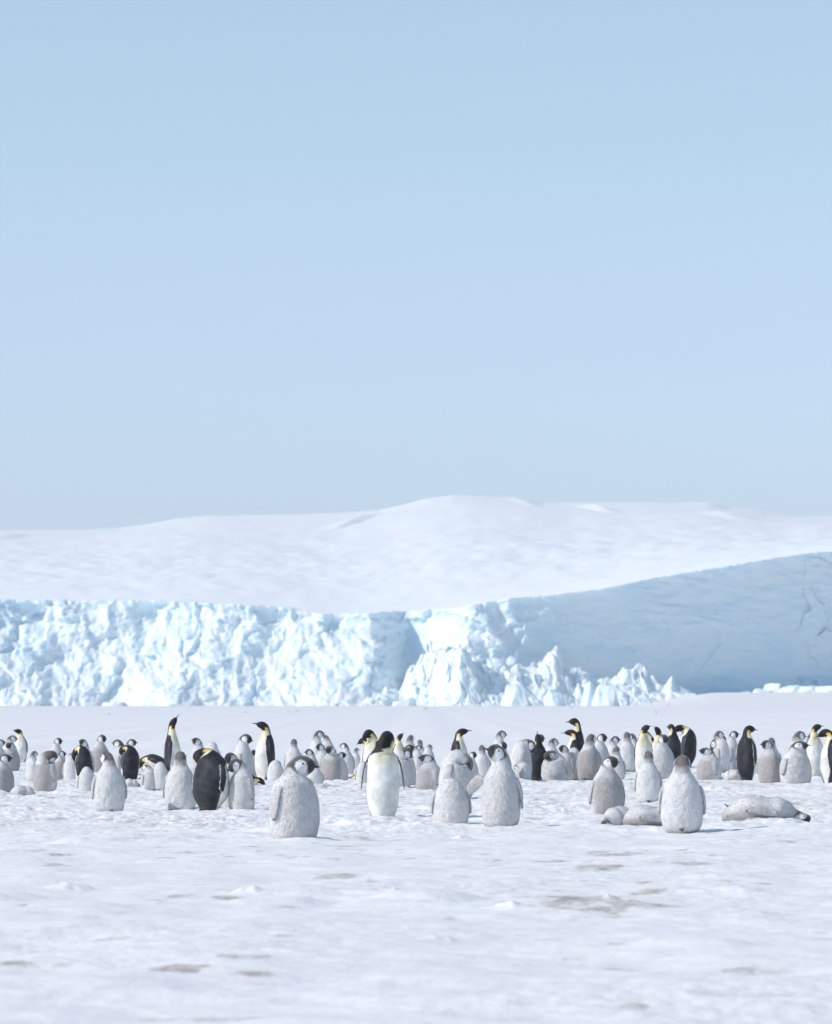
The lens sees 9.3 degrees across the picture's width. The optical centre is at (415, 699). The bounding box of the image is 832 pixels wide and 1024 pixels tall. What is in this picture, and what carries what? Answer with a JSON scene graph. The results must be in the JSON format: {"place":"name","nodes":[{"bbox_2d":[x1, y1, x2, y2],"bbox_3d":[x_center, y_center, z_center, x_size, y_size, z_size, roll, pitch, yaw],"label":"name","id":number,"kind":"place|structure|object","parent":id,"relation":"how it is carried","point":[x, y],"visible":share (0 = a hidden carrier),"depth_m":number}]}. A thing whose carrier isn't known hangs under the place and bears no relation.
{"place":"outdoors","nodes":[
{"label":"outdoors","id":0,"kind":"place"},
{"bbox_2d":[357,738,366,761],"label":"adult penguin","id":1,"kind":"object","parent":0,"point":[363,741],"visible":0.25,"depth_m":105.51},
{"bbox_2d":[0,692,831,1023],"bbox_3d":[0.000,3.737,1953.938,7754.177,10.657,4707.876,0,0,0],"label":"ground","id":2,"kind":"structure","parent":0,"point":[560,902],"depth_m":38.04},
{"bbox_2d":[0,739,6,755],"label":"penguin chick","id":3,"kind":"object","parent":2,"relation":"on","point":[2,743],"visible":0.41,"depth_m":111.98},
{"bbox_2d":[0,754,13,791],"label":"penguin chick","id":4,"kind":"object","parent":2,"relation":"on","point":[6,779],"visible":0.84,"depth_m":77.22},
{"bbox_2d":[2,735,16,749],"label":"penguin chick","id":5,"kind":"object","parent":2,"relation":"on","point":[12,738],"visible":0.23,"depth_m":125.67},
{"bbox_2d":[4,742,19,770],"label":"penguin chick","id":6,"kind":"object","parent":2,"relation":"on","point":[12,752],"visible":0.63,"depth_m":114.49},
{"bbox_2d":[12,729,27,761],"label":"adult penguin","id":7,"kind":"object","parent":2,"relation":"on","point":[21,744],"visible":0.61,"depth_m":132.11},
{"bbox_2d":[9,785,34,794],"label":"penguin chick","id":8,"kind":"object","parent":2,"relation":"on","point":[21,790],"visible":0.81,"depth_m":76.55},
{"bbox_2d":[25,751,37,780],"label":"penguin chick","id":9,"kind":"object","parent":2,"relation":"on","point":[30,765],"visible":0.63,"depth_m":100.67},
{"bbox_2d":[33,750,58,790],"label":"penguin chick","id":10,"kind":"object","parent":2,"relation":"on","point":[45,776],"visible":0.91,"depth_m":80.40},
{"bbox_2d":[51,738,64,758],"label":"penguin chick","id":11,"kind":"object","parent":2,"relation":"on","point":[56,747],"visible":0.33,"depth_m":110.90},
{"bbox_2d":[55,751,65,779],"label":"penguin chick","id":12,"kind":"object","parent":2,"relation":"on","point":[60,761],"visible":0.48,"depth_m":101.17},
{"bbox_2d":[62,753,75,780],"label":"penguin chick","id":13,"kind":"object","parent":2,"relation":"on","point":[68,771],"visible":0.6,"depth_m":99.24},
{"bbox_2d":[72,745,93,779],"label":"adult penguin","id":14,"kind":"object","parent":2,"relation":"on","point":[81,756],"visible":0.62,"depth_m":80.90},
{"bbox_2d":[77,766,94,791],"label":"penguin chick","id":15,"kind":"object","parent":2,"relation":"on","point":[85,779],"visible":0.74,"depth_m":78.29},
{"bbox_2d":[78,739,94,769],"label":"penguin chick","id":16,"kind":"object","parent":2,"relation":"on","point":[82,742],"visible":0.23,"depth_m":102.97},
{"bbox_2d":[91,734,108,771],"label":"penguin chick","id":17,"kind":"object","parent":2,"relation":"on","point":[99,749],"visible":0.43,"depth_m":110.94},
{"bbox_2d":[91,751,127,811],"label":"penguin chick","id":18,"kind":"object","parent":2,"relation":"on","point":[109,790],"visible":0.88,"depth_m":66.29},
{"bbox_2d":[102,702,127,705],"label":"ice block","id":19,"kind":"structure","parent":2,"relation":"on","point":[114,704],"depth_m":1095.84},
{"bbox_2d":[112,739,123,771],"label":"penguin chick","id":20,"kind":"object","parent":2,"relation":"on","point":[117,744],"visible":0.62,"depth_m":100.89},
{"bbox_2d":[119,745,139,779],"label":"adult penguin","id":21,"kind":"object","parent":2,"relation":"on","point":[130,761],"visible":0.86,"depth_m":100.39},
{"bbox_2d":[126,739,137,746],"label":"penguin chick","id":22,"kind":"object","parent":2,"relation":"on","point":[132,742],"visible":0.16,"depth_m":106.61},
{"bbox_2d":[126,778,140,786],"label":"penguin chick","id":23,"kind":"object","parent":2,"relation":"on","point":[132,782],"visible":0.67,"depth_m":84.81},
{"bbox_2d":[140,764,154,790],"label":"penguin chick","id":24,"kind":"object","parent":2,"relation":"on","point":[147,780],"visible":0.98,"depth_m":82.36},
{"bbox_2d":[139,754,163,768],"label":"adult penguin","id":25,"kind":"object","parent":2,"relation":"on","point":[152,760],"visible":0.33,"depth_m":102.17},
{"bbox_2d":[153,762,167,790],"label":"penguin chick","id":26,"kind":"object","parent":2,"relation":"on","point":[160,772],"visible":0.73,"depth_m":82.37},
{"bbox_2d":[164,714,180,771],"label":"adult penguin","id":27,"kind":"object","parent":2,"relation":"on","point":[172,748],"visible":0.66,"depth_m":99.96},
{"bbox_2d":[162,751,195,810],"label":"penguin chick","id":28,"kind":"object","parent":2,"relation":"on","point":[177,789],"visible":0.88,"depth_m":66.80},
{"bbox_2d":[189,738,203,773],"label":"penguin chick","id":29,"kind":"object","parent":2,"relation":"on","point":[197,743],"visible":0.38,"depth_m":106.64},
{"bbox_2d":[192,748,229,810],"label":"adult penguin","id":30,"kind":"object","parent":2,"relation":"on","point":[210,784],"visible":0.95,"depth_m":66.04},
{"bbox_2d":[205,742,220,754],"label":"penguin chick","id":31,"kind":"object","parent":2,"relation":"on","point":[212,745],"visible":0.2,"depth_m":106.46},
{"bbox_2d":[221,752,236,806],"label":"penguin chick","id":32,"kind":"object","parent":2,"relation":"on","point":[229,757],"visible":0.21,"depth_m":68.13},
{"bbox_2d":[227,758,254,809],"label":"penguin chick","id":33,"kind":"object","parent":2,"relation":"on","point":[241,794],"visible":0.96,"depth_m":66.03},
{"bbox_2d":[234,734,254,774],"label":"penguin chick","id":34,"kind":"object","parent":2,"relation":"on","point":[242,751],"visible":0.47,"depth_m":99.20},
{"bbox_2d":[251,750,256,776],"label":"penguin chick","id":35,"kind":"object","parent":2,"relation":"on","point":[253,754],"visible":0.14,"depth_m":103.06},
{"bbox_2d":[252,774,265,784],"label":"adult penguin","id":36,"kind":"object","parent":2,"relation":"on","point":[257,780],"visible":0.19,"depth_m":86.12},
{"bbox_2d":[252,721,274,779],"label":"adult penguin","id":37,"kind":"object","parent":2,"relation":"on","point":[265,754],"visible":0.79,"depth_m":100.07},
{"bbox_2d":[266,760,283,780],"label":"penguin chick","id":38,"kind":"object","parent":2,"relation":"on","point":[275,770],"visible":0.69,"depth_m":97.43},
{"bbox_2d":[284,739,301,766],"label":"penguin chick","id":39,"kind":"object","parent":2,"relation":"on","point":[293,751],"visible":0.54,"depth_m":108.74},
{"bbox_2d":[269,755,319,838],"bbox_3d":[-1.253,1.022,52.880,0.566,0.907,0.549,0,0,-9],"label":"penguin chick","id":40,"kind":"object","parent":2,"relation":"on","point":[294,810],"visible":0.89,"depth_m":52.68},
{"bbox_2d":[305,749,318,769],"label":"penguin chick","id":41,"kind":"object","parent":2,"relation":"on","point":[310,753],"visible":0.3,"depth_m":99.93},
{"bbox_2d":[307,768,323,783],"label":"penguin chick","id":42,"kind":"object","parent":2,"relation":"on","point":[316,776],"visible":0.56,"depth_m":87.78},
{"bbox_2d":[307,730,324,756],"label":"penguin chick","id":43,"kind":"object","parent":2,"relation":"on","point":[317,737],"visible":0.29,"depth_m":111.35},
{"bbox_2d":[315,743,326,763],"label":"penguin chick","id":44,"kind":"object","parent":2,"relation":"on","point":[321,753],"visible":0.3,"depth_m":103.34},
{"bbox_2d":[321,734,336,752],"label":"penguin chick","id":45,"kind":"object","parent":2,"relation":"on","point":[326,740],"visible":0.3,"depth_m":111.72},
{"bbox_2d":[319,746,340,779],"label":"penguin chick","id":46,"kind":"object","parent":2,"relation":"on","point":[330,766],"visible":0.81,"depth_m":99.23},
{"bbox_2d":[338,752,347,779],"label":"penguin chick","id":47,"kind":"object","parent":2,"relation":"on","point":[344,768],"visible":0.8,"depth_m":99.34},
{"bbox_2d":[340,743,354,773],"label":"penguin chick","id":48,"kind":"object","parent":2,"relation":"on","point":[349,759],"visible":0.58,"depth_m":108.28},
{"bbox_2d":[352,748,360,767],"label":"penguin chick","id":49,"kind":"object","parent":2,"relation":"on","point":[355,754],"visible":0.52,"depth_m":117.52},
{"bbox_2d":[354,761,366,783],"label":"penguin chick","id":50,"kind":"object","parent":2,"relation":"on","point":[358,773],"visible":0.56,"depth_m":86.49},
{"bbox_2d":[360,729,377,764],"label":"adult penguin","id":51,"kind":"object","parent":2,"relation":"on","point":[369,745],"visible":0.41,"depth_m":86.90},
{"bbox_2d":[361,731,403,815],"bbox_3d":[-0.397,0.928,62.829,0.410,1.094,0.434,0,0,38],"label":"adult penguin","id":52,"kind":"object","parent":2,"relation":"on","point":[382,761],"visible":0.94,"depth_m":62.68},
{"bbox_2d":[393,733,403,752],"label":"adult penguin","id":53,"kind":"object","parent":2,"relation":"on","point":[398,745],"visible":0.27,"depth_m":108.32},
{"bbox_2d":[395,747,413,787],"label":"penguin chick","id":54,"kind":"object","parent":2,"relation":"on","point":[403,754],"visible":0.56,"depth_m":83.55},
{"bbox_2d":[392,697,417,705],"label":"ice block","id":55,"kind":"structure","parent":2,"relation":"on","point":[410,701],"depth_m":1102.14},
{"bbox_2d":[404,735,415,751],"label":"penguin chick","id":56,"kind":"object","parent":2,"relation":"on","point":[410,739],"visible":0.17,"depth_m":113.89},
{"bbox_2d":[405,744,415,784],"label":"penguin chick","id":57,"kind":"object","parent":2,"relation":"on","point":[411,747],"visible":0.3,"depth_m":84.81},
{"bbox_2d":[413,745,422,770],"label":"penguin chick","id":58,"kind":"object","parent":2,"relation":"on","point":[417,761],"visible":0.57,"depth_m":112.34},
{"bbox_2d":[415,754,439,789],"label":"penguin chick","id":59,"kind":"object","parent":2,"relation":"on","point":[427,776],"visible":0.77,"depth_m":79.65},
{"bbox_2d":[422,744,434,758],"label":"penguin chick","id":60,"kind":"object","parent":2,"relation":"on","point":[428,749],"visible":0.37,"depth_m":114.86},
{"bbox_2d":[430,777,471,822],"bbox_3d":[0.402,1.180,58.989,0.430,0.591,0.419,0,0,36],"label":"penguin chick","id":61,"kind":"object","parent":2,"relation":"on","point":[450,802],"visible":0.9,"depth_m":58.85},
{"bbox_2d":[438,749,472,797],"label":"penguin chick","id":62,"kind":"object","parent":2,"relation":"on","point":[456,764],"visible":0.56,"depth_m":74.83},
{"bbox_2d":[451,728,471,753],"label":"adult penguin","id":63,"kind":"object","parent":2,"relation":"on","point":[458,743],"visible":0.27,"depth_m":98.66},
{"bbox_2d":[469,752,478,776],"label":"penguin chick","id":64,"kind":"object","parent":2,"relation":"on","point":[475,771],"visible":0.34,"depth_m":86.93},
{"bbox_2d":[475,745,490,776],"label":"penguin chick","id":65,"kind":"object","parent":2,"relation":"on","point":[483,761],"visible":0.49,"depth_m":97.86},
{"bbox_2d":[467,744,523,826],"bbox_3d":[0.919,0.987,58.438,0.445,0.976,0.601,0,0,-34],"label":"penguin chick","id":66,"kind":"object","parent":2,"relation":"on","point":[502,797],"visible":0.9,"depth_m":58.25},
{"bbox_2d":[491,730,506,763],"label":"penguin chick","id":67,"kind":"object","parent":2,"relation":"on","point":[500,736],"visible":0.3,"depth_m":114.78},
{"bbox_2d":[499,741,511,766],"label":"penguin chick","id":68,"kind":"object","parent":2,"relation":"on","point":[503,744],"visible":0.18,"depth_m":99.76},
{"bbox_2d":[500,684,532,705],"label":"ice block","id":69,"kind":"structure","parent":2,"relation":"on","point":[515,695],"depth_m":1101.51},
{"bbox_2d":[514,762,530,779],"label":"penguin chick","id":70,"kind":"object","parent":2,"relation":"on","point":[522,770],"visible":0.74,"depth_m":100.19},
{"bbox_2d":[510,739,535,773],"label":"penguin chick","id":71,"kind":"object","parent":2,"relation":"on","point":[521,749],"visible":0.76,"depth_m":100.72},
{"bbox_2d":[356,640,694,705],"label":"broken ice heap","id":72,"kind":"object","parent":2,"relation":"on","point":[451,676],"visible":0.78,"depth_m":1120.35},
{"bbox_2d":[529,732,545,780],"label":"adult penguin","id":73,"kind":"object","parent":2,"relation":"on","point":[537,758],"visible":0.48,"depth_m":102.47},
{"bbox_2d":[545,738,559,751],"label":"penguin chick","id":74,"kind":"object","parent":2,"relation":"on","point":[553,743],"visible":0.24,"depth_m":106.68},
{"bbox_2d":[544,689,566,705],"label":"ice block","id":75,"kind":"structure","parent":2,"relation":"on","point":[553,697],"depth_m":1104.13},
{"bbox_2d":[541,750,569,780],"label":"penguin chick","id":76,"kind":"object","parent":2,"relation":"on","point":[555,765],"visible":0.88,"depth_m":101.40},
{"bbox_2d":[558,745,574,780],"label":"penguin chick","id":77,"kind":"object","parent":2,"relation":"on","point":[564,751],"visible":0.57,"depth_m":102.42},
{"bbox_2d":[561,730,582,751],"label":"adult penguin","id":78,"kind":"object","parent":2,"relation":"on","point":[575,741],"visible":0.33,"depth_m":107.16},
{"bbox_2d":[569,747,578,779],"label":"penguin chick","id":79,"kind":"object","parent":2,"relation":"on","point":[574,751],"visible":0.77,"depth_m":102.58},
{"bbox_2d":[565,718,583,744],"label":"adult penguin","id":80,"kind":"object","parent":2,"relation":"on","point":[575,722],"visible":0.17,"depth_m":109.53},
{"bbox_2d":[580,681,594,705],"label":"ice block","id":81,"kind":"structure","parent":2,"relation":"on","point":[588,696],"depth_m":1108.95},
{"bbox_2d":[576,734,601,780],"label":"penguin chick","id":82,"kind":"object","parent":2,"relation":"on","point":[589,761],"visible":0.83,"depth_m":101.97},
{"bbox_2d":[595,733,609,761],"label":"penguin chick","id":83,"kind":"object","parent":2,"relation":"on","point":[600,745],"visible":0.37,"depth_m":108.56},
{"bbox_2d":[592,684,619,705],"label":"ice block","id":84,"kind":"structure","parent":2,"relation":"on","point":[604,695],"depth_m":1104.25},
{"bbox_2d":[588,756,625,814],"bbox_3d":[2.372,1.084,63.498,0.435,0.782,0.426,0,0,23],"label":"penguin chick","id":85,"kind":"object","parent":2,"relation":"on","point":[606,790],"visible":0.81,"depth_m":63.37},
{"bbox_2d":[607,736,620,755],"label":"penguin chick","id":86,"kind":"object","parent":2,"relation":"on","point":[614,742],"visible":0.27,"depth_m":111.31},
{"bbox_2d":[601,805,628,824],"bbox_3d":[2.322,1.343,58.788,0.345,0.265,0.460,0,0,11],"label":"penguin chick","id":87,"kind":"object","parent":2,"relation":"on","point":[613,815],"visible":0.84,"depth_m":58.66},
{"bbox_2d":[611,747,625,779],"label":"penguin chick","id":88,"kind":"object","parent":2,"relation":"on","point":[620,769],"visible":0.48,"depth_m":101.04},
{"bbox_2d":[619,732,635,771],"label":"penguin chick","id":89,"kind":"object","parent":2,"relation":"on","point":[626,747],"visible":0.56,"depth_m":113.15},
{"bbox_2d":[630,733,636,770],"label":"penguin chick","id":90,"kind":"object","parent":2,"relation":"on","point":[633,739],"visible":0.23,"depth_m":114.30},
{"bbox_2d":[622,804,661,825],"bbox_3d":[2.709,1.334,58.782,0.756,0.282,0.493,0,0,-8],"label":"penguin chick","id":91,"kind":"object","parent":2,"relation":"on","point":[640,814],"visible":0.58,"depth_m":58.61},
{"bbox_2d":[634,725,652,771],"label":"adult penguin","id":92,"kind":"object","parent":2,"relation":"on","point":[643,744],"visible":0.66,"depth_m":103.44},
{"bbox_2d":[634,751,662,802],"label":"penguin chick","id":93,"kind":"object","parent":2,"relation":"on","point":[648,783],"visible":0.9,"depth_m":72.69},
{"bbox_2d":[652,726,661,748],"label":"adult penguin","id":94,"kind":"object","parent":2,"relation":"on","point":[658,732],"visible":0.16,"depth_m":104.19},
{"bbox_2d":[652,734,673,778],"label":"penguin chick","id":95,"kind":"object","parent":2,"relation":"on","point":[663,755],"visible":0.69,"depth_m":101.89},
{"bbox_2d":[665,690,675,699],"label":"ice block","id":96,"kind":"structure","parent":2,"relation":"on","point":[669,695],"depth_m":1115.20},
{"bbox_2d":[667,724,681,759],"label":"adult penguin","id":97,"kind":"object","parent":2,"relation":"on","point":[674,744],"visible":0.45,"depth_m":110.78},
{"bbox_2d":[657,755,705,832],"bbox_3d":[2.942,1.039,56.681,0.468,0.871,0.477,0,0,-43],"label":"penguin chick","id":98,"kind":"object","parent":2,"relation":"on","point":[681,804],"visible":1,"depth_m":56.54},
{"bbox_2d":[675,725,696,767],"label":"adult penguin","id":99,"kind":"object","parent":2,"relation":"on","point":[687,739],"visible":0.59,"depth_m":120.06},
{"bbox_2d":[696,748,721,779],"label":"penguin chick","id":100,"kind":"object","parent":2,"relation":"on","point":[709,766],"visible":0.88,"depth_m":98.77},
{"bbox_2d":[708,731,724,747],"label":"penguin chick","id":101,"kind":"object","parent":2,"relation":"on","point":[718,734],"visible":0.19,"depth_m":115.31},
{"bbox_2d":[710,737,729,772],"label":"penguin chick","id":102,"kind":"object","parent":2,"relation":"on","point":[719,746],"visible":0.63,"depth_m":111.45},
{"bbox_2d":[721,769,740,780],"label":"penguin chick","id":103,"kind":"object","parent":2,"relation":"on","point":[731,775],"visible":0.7,"depth_m":100.62},
{"bbox_2d":[727,731,739,768],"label":"penguin chick","id":104,"kind":"object","parent":2,"relation":"on","point":[732,741],"visible":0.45,"depth_m":115.81},
{"bbox_2d":[736,725,757,779],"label":"adult penguin","id":105,"kind":"object","parent":2,"relation":"on","point":[746,757],"visible":0.94,"depth_m":100.02},
{"bbox_2d":[752,688,771,692],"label":"ice block","id":106,"kind":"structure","parent":2,"relation":"on","point":[757,690],"depth_m":1148.97},
{"bbox_2d":[721,794,810,821],"bbox_3d":[4.158,1.296,60.842,1.076,0.358,0.683,0,0,-3],"label":"penguin chick","id":107,"kind":"object","parent":2,"relation":"on","point":[745,807],"visible":0.88,"depth_m":60.64},
{"bbox_2d":[756,740,780,782],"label":"penguin chick","id":108,"kind":"object","parent":2,"relation":"on","point":[768,766],"visible":0.94,"depth_m":88.19},
{"bbox_2d":[763,683,781,692],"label":"ice block","id":109,"kind":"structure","parent":2,"relation":"on","point":[773,687],"depth_m":1150.85},
{"bbox_2d":[768,738,781,759],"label":"penguin chick","id":110,"kind":"object","parent":2,"relation":"on","point":[772,740],"visible":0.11,"depth_m":105.44},
{"bbox_2d":[777,685,799,692],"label":"ice block","id":111,"kind":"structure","parent":2,"relation":"on","point":[789,689],"depth_m":1148.03},
{"bbox_2d":[779,741,812,783],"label":"penguin chick","id":112,"kind":"object","parent":2,"relation":"on","point":[795,766],"visible":0.93,"depth_m":87.67},
{"bbox_2d":[787,731,807,755],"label":"penguin chick","id":113,"kind":"object","parent":2,"relation":"on","point":[799,736],"visible":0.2,"depth_m":100.96},
{"bbox_2d":[797,686,817,692],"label":"ice block","id":114,"kind":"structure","parent":2,"relation":"on","point":[806,689],"depth_m":1145.62},
{"bbox_2d":[806,724,822,775],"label":"adult penguin","id":115,"kind":"object","parent":2,"relation":"on","point":[814,750],"visible":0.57,"depth_m":107.20},
{"bbox_2d":[814,729,831,782],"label":"adult penguin","id":116,"kind":"object","parent":2,"relation":"on","point":[826,765],"visible":0.87,"depth_m":87.75},
{"bbox_2d":[815,686,831,692],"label":"ice block","id":117,"kind":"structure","parent":2,"relation":"on","point":[826,689],"depth_m":1144.08},
{"bbox_2d":[0,551,831,705],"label":"ice cliff","id":118,"kind":"structure","parent":0,"point":[747,626],"depth_m":1140.40},
{"bbox_2d":[0,495,831,614],"bbox_3d":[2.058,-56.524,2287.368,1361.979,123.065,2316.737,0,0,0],"label":"ice hill","id":119,"kind":"structure","parent":0,"point":[448,551],"depth_m":1977.58},
{"bbox_2d":[0,0,831,529],"label":"sky","id":120,"kind":"structure","parent":0,"point":[258,257]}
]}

